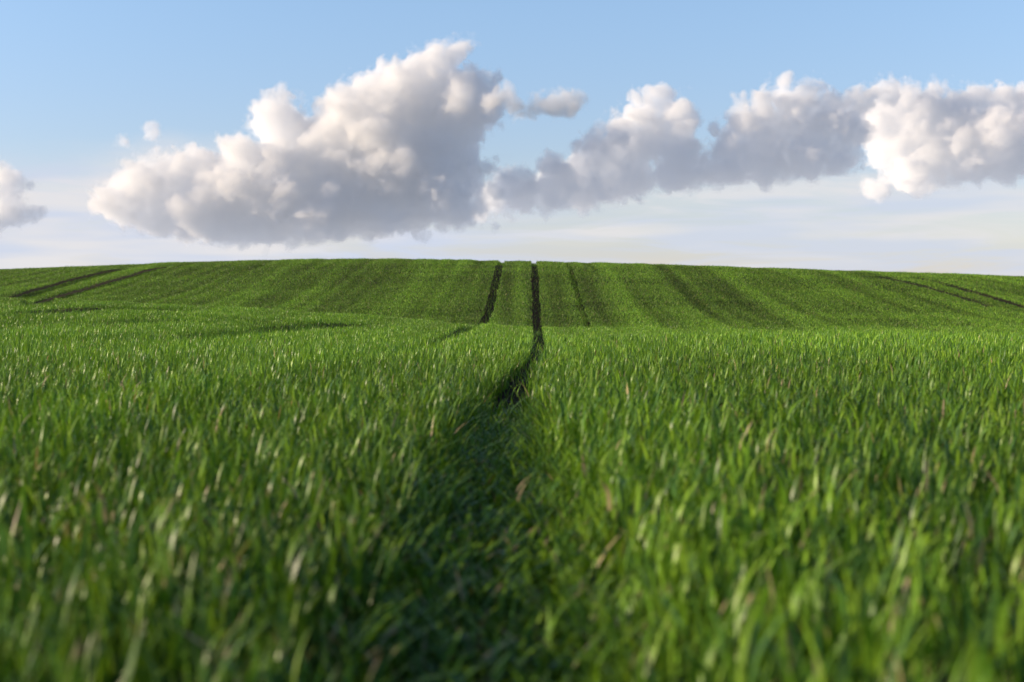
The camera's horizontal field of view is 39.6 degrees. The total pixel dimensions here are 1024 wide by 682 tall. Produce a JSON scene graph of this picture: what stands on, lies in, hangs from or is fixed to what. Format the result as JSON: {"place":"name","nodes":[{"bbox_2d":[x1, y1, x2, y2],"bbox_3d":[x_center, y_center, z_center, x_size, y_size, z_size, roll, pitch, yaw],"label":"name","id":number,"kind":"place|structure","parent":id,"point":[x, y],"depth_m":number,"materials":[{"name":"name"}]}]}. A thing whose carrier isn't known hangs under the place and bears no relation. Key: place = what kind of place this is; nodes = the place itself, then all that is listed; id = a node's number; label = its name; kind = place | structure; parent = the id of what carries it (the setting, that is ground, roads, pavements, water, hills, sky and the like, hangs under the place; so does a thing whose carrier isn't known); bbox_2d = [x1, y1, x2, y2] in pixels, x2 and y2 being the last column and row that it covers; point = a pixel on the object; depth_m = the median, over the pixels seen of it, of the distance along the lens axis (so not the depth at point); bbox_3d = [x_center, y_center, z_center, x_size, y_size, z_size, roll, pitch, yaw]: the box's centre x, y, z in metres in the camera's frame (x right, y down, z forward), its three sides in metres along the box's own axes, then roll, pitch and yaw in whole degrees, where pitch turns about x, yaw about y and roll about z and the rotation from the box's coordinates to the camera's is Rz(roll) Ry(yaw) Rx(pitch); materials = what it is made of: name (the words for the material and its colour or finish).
{"place":"outdoors","nodes":[
{"label":"outdoors","id":0,"kind":"place"},
{"bbox_2d":[17,269,148,302],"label":"dirt track","id":1,"kind":"structure","parent":0,"point":[68,284],"depth_m":75.19,"materials":[{"name":"soil"}]},
{"bbox_2d":[43,270,161,309],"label":"dirt track","id":2,"kind":"structure","parent":0,"point":[99,287],"depth_m":73.75,"materials":[{"name":"soil"}]},
{"bbox_2d":[465,265,503,332],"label":"dirt track","id":3,"kind":"structure","parent":0,"point":[497,275],"depth_m":67.36,"materials":[{"name":"soil"}]},
{"bbox_2d":[403,266,579,681],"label":"dirt track","id":4,"kind":"structure","parent":0,"point":[535,293],"depth_m":14.97,"materials":[{"name":"soil"}]},
{"bbox_2d":[0,296,1023,681],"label":"grass","id":5,"kind":"structure","parent":0,"point":[792,502],"depth_m":4.78,"materials":[{"name":"green plant"}]},
{"bbox_2d":[0,263,1023,681],"bbox_3d":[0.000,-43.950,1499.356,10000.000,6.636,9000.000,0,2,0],"label":"ground","id":6,"kind":"structure","parent":0,"point":[472,309],"depth_m":70.60,"materials":[{"name":"green plant"}]},
{"bbox_2d":[0,258,1023,328],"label":"grass","id":7,"kind":"structure","parent":0,"point":[398,265],"depth_m":69.37,"materials":[{"name":"green plant"}]},
{"bbox_2d":[0,0,1023,275],"label":"sky","id":8,"kind":"structure","parent":0,"point":[874,135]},
{"bbox_2d":[565,266,588,325],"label":"dirt track","id":9,"kind":"structure","parent":0,"point":[575,296],"depth_m":65.84,"materials":[{"name":"soil"}]},
{"bbox_2d":[910,281,1018,311],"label":"dirt track","id":10,"kind":"structure","parent":0,"point":[959,291],"depth_m":74.98,"materials":[{"name":"soil"}]}
]}

